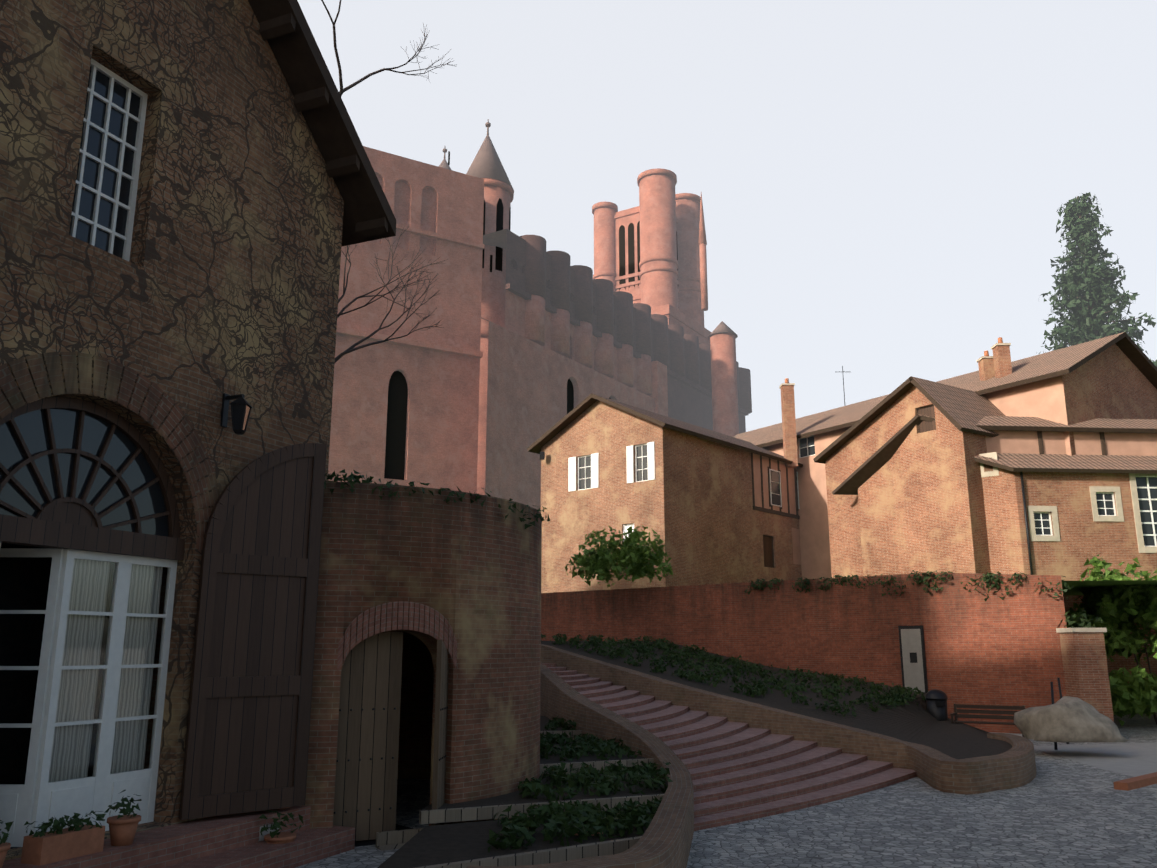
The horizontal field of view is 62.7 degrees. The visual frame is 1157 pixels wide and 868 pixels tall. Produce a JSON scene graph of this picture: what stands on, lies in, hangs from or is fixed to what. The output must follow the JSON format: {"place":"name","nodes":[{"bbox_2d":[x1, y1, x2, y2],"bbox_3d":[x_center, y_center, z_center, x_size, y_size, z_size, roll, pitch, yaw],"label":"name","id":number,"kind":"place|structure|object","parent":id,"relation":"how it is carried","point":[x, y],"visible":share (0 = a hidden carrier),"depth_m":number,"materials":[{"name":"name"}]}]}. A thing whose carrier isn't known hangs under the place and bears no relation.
{"place":"outdoors","nodes":[
{"label":"outdoors","id":0,"kind":"place"},
{"bbox_2d":[321,0,452,95],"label":"bare tree","id":1,"kind":"object","parent":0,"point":[341,91],"visible":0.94,"depth_m":21.19,"materials":[{"name":"brown wood"}]},
{"bbox_2d":[335,226,444,362],"bbox_3d":[-5.437,-2.419,23.608,4.513,7.855,3.016,8,-15,-31],"label":"bare tree","id":2,"kind":"object","parent":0,"point":[347,351],"visible":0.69,"depth_m":24.22,"materials":[{"name":"brown wood"}]},
{"bbox_2d":[295,712,1156,867],"bbox_3d":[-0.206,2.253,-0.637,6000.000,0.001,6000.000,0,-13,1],"label":"ground","id":3,"kind":"structure","parent":0,"point":[1057,811],"depth_m":12.59,"materials":[{"name":"grey stone"}]},
{"bbox_2d":[0,0,395,867],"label":"building","id":4,"kind":"structure","parent":3,"relation":"on","point":[192,198],"depth_m":10.38,"materials":[{"name":"brick"}]},
{"bbox_2d":[179,443,325,819],"bbox_3d":[-3.734,2.129,11.094,1.429,4.305,0.080,11,-17,-41],"label":"shutter","id":5,"kind":"object","parent":4,"relation":"attached to","point":[248,729],"visible":1,"depth_m":11.01,"materials":[{"name":"brown wood"}]},
{"bbox_2d":[0,807,602,867],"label":"flower pots","id":6,"kind":"object","parent":3,"relation":"on","point":[47,848],"visible":0.46,"depth_m":8.60,"materials":[{"name":"ceramic"}]},
{"bbox_2d":[0,790,606,843],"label":"potted plants","id":7,"kind":"object","parent":6,"relation":"on","point":[59,825],"visible":0.79,"depth_m":9.03,"materials":[{"name":"green plant"}]},
{"bbox_2d":[144,481,541,850],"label":"round tower","id":8,"kind":"structure","parent":3,"relation":"on","point":[427,657],"depth_m":12.37,"materials":[{"name":"brick"}]},
{"bbox_2d":[324,469,549,528],"bbox_3d":[-3.269,0.945,13.093,6.275,0.762,2.321,3,-13,-12],"label":"tower ivy","id":9,"kind":"object","parent":8,"relation":"on","point":[355,478],"visible":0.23,"depth_m":12.59,"materials":[{"name":"green plant"}]},
{"bbox_2d":[378,662,693,867],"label":"planter","id":10,"kind":"object","parent":3,"relation":"on","point":[664,840],"visible":0.58,"depth_m":11.16,"materials":[{"name":"brick"}]},
{"bbox_2d":[487,715,672,851],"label":"planter plants","id":11,"kind":"object","parent":10,"relation":"in","point":[631,815],"visible":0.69,"depth_m":12.48,"materials":[{"name":"green plant"}]},
{"bbox_2d":[328,119,751,512],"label":"cathedral","id":12,"kind":"structure","parent":3,"relation":"on","point":[531,342],"depth_m":87.41,"materials":[{"name":"pink brick"}]},
{"bbox_2d":[527,393,802,592],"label":"house","id":13,"kind":"structure","parent":3,"relation":"on","point":[708,506],"depth_m":44.82,"materials":[{"name":"paint"}]},
{"bbox_2d":[592,168,738,436],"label":"bell tower","id":14,"kind":"structure","parent":3,"relation":"on","point":[650,249],"depth_m":129.06,"materials":[{"name":"pink brick"}]},
{"bbox_2d":[542,663,916,830],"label":"stairs","id":15,"kind":"structure","parent":3,"relation":"on","point":[740,772],"depth_m":16.74,"materials":[{"name":"brick"}]},
{"bbox_2d":[541,641,1036,794],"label":"planter","id":16,"kind":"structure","parent":3,"relation":"on","point":[948,756],"depth_m":21.18,"materials":[{"name":"brick"}]},
{"bbox_2d":[541,633,927,716],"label":"bed plants","id":17,"kind":"object","parent":16,"relation":"on","point":[760,688],"visible":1,"depth_m":27.55,"materials":[{"name":"green plant"}]},
{"bbox_2d":[541,572,1113,733],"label":"retaining wall","id":18,"kind":"structure","parent":3,"relation":"on","point":[955,641],"depth_m":29.25,"materials":[{"name":"brick"}]},
{"bbox_2d":[744,570,1072,601],"bbox_3d":[9.694,4.802,29.566,10.393,1.034,0.776,-10,-16,39],"label":"ivy","id":19,"kind":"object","parent":18,"relation":"attached to","point":[984,578],"depth_m":28.81,"materials":[{"name":"green plant"}]},
{"bbox_2d":[1059,610,1102,627],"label":"pier plants","id":20,"kind":"object","parent":18,"relation":"attached to","point":[1070,622],"visible":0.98,"depth_m":25.99,"materials":[{"name":"green plant"}]},
{"bbox_2d":[925,689,947,720],"bbox_3d":[9.878,7.656,26.113,0.580,1.220,0.590,0,-13,1],"label":"bin","id":21,"kind":"object","parent":3,"relation":"on","point":[936,701],"visible":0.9,"depth_m":25.95,"materials":[{"name":"metal"}]},
{"bbox_2d":[733,332,1156,578],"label":"house","id":22,"kind":"structure","parent":3,"relation":"on","point":[939,508],"depth_m":41.19,"materials":[{"name":"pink paint"}]},
{"bbox_2d":[950,704,1024,736],"bbox_3d":[10.681,7.516,24.717,1.750,0.880,0.600,-8,-15,31],"label":"bench","id":23,"kind":"object","parent":3,"relation":"on","point":[956,711],"visible":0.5,"depth_m":24.95,"materials":[{"name":"brown wood"}]},
{"bbox_2d":[832,415,1156,682],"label":"house","id":24,"kind":"structure","parent":3,"relation":"on","point":[1052,507],"depth_m":37.67,"materials":[{"name":"brick"}]},
{"bbox_2d":[1050,678,1068,749],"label":"posts","id":25,"kind":"object","parent":3,"relation":"on","point":[1052,701],"visible":0.27,"depth_m":22.61,"materials":[{"name":"metal"}]},
{"bbox_2d":[1108,665,1156,725],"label":"shrub","id":26,"kind":"object","parent":3,"relation":"on","point":[1137,694],"visible":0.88,"depth_m":28.02,"materials":[{"name":"green plant"}]},
{"bbox_2d":[1134,643,1156,724],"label":"shrub stems","id":27,"kind":"object","parent":3,"relation":"on","point":[1154,714],"visible":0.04,"depth_m":29.77,"materials":[{"name":"brown plant"}]},
{"bbox_3d":[-24.288,-7.413,6.064,29.306,21.806,58.000,0,-13,1],"label":"palace wing","id":28,"kind":"object","parent":3,"relation":"on","visible":0},
{"bbox_2d":[337,247,432,316],"bbox_3d":[-6.923,-1.637,20.008,7.586,7.890,4.895,0,-13,1],"label":"bare branch","id":29,"kind":"object","parent":28,"relation":"on","point":[368,303],"visible":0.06,"depth_m":20.35,"materials":[{"name":"brown wood"}]},
{"bbox_2d":[297,0,1156,431],"label":"sky","id":30,"kind":"structure","parent":0,"point":[882,184],"materials":[{"name":"white"}]},
{"bbox_2d":[1034,742,1156,790],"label":"path","id":31,"kind":"structure","parent":0,"point":[1137,762],"depth_m":20.72,"materials":[{"name":"concrete"}]},
{"bbox_2d":[1014,696,1128,741],"bbox_3d":[11.045,6.411,21.465,2.202,0.931,1.650,0,-13,1],"label":"boulder","id":32,"kind":"object","parent":31,"relation":"on","point":[1068,719],"visible":1,"depth_m":20.92,"materials":[{"name":"grey stone"}]},
{"bbox_2d":[1062,580,1156,594],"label":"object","id":33,"kind":"structure","parent":0,"point":[1077,586],"depth_m":28.94,"materials":[{"name":"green plant"}]},
{"bbox_2d":[565,525,672,586],"bbox_3d":[1.537,4.708,36.481,4.196,2.296,3.832,0,-13,1],"label":"bush","id":34,"kind":"object","parent":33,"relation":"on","point":[631,555],"visible":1,"depth_m":35.64,"materials":[{"name":"green plant"}]},
{"bbox_2d":[1039,192,1156,366],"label":"conifer tree","id":35,"kind":"object","parent":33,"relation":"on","point":[1069,288],"depth_m":81.18,"materials":[{"name":"green plant"}]},
{"bbox_2d":[1065,554,1156,665],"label":"shrub","id":36,"kind":"object","parent":33,"relation":"on","point":[1122,611],"visible":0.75,"depth_m":29.53,"materials":[{"name":"green plant"}]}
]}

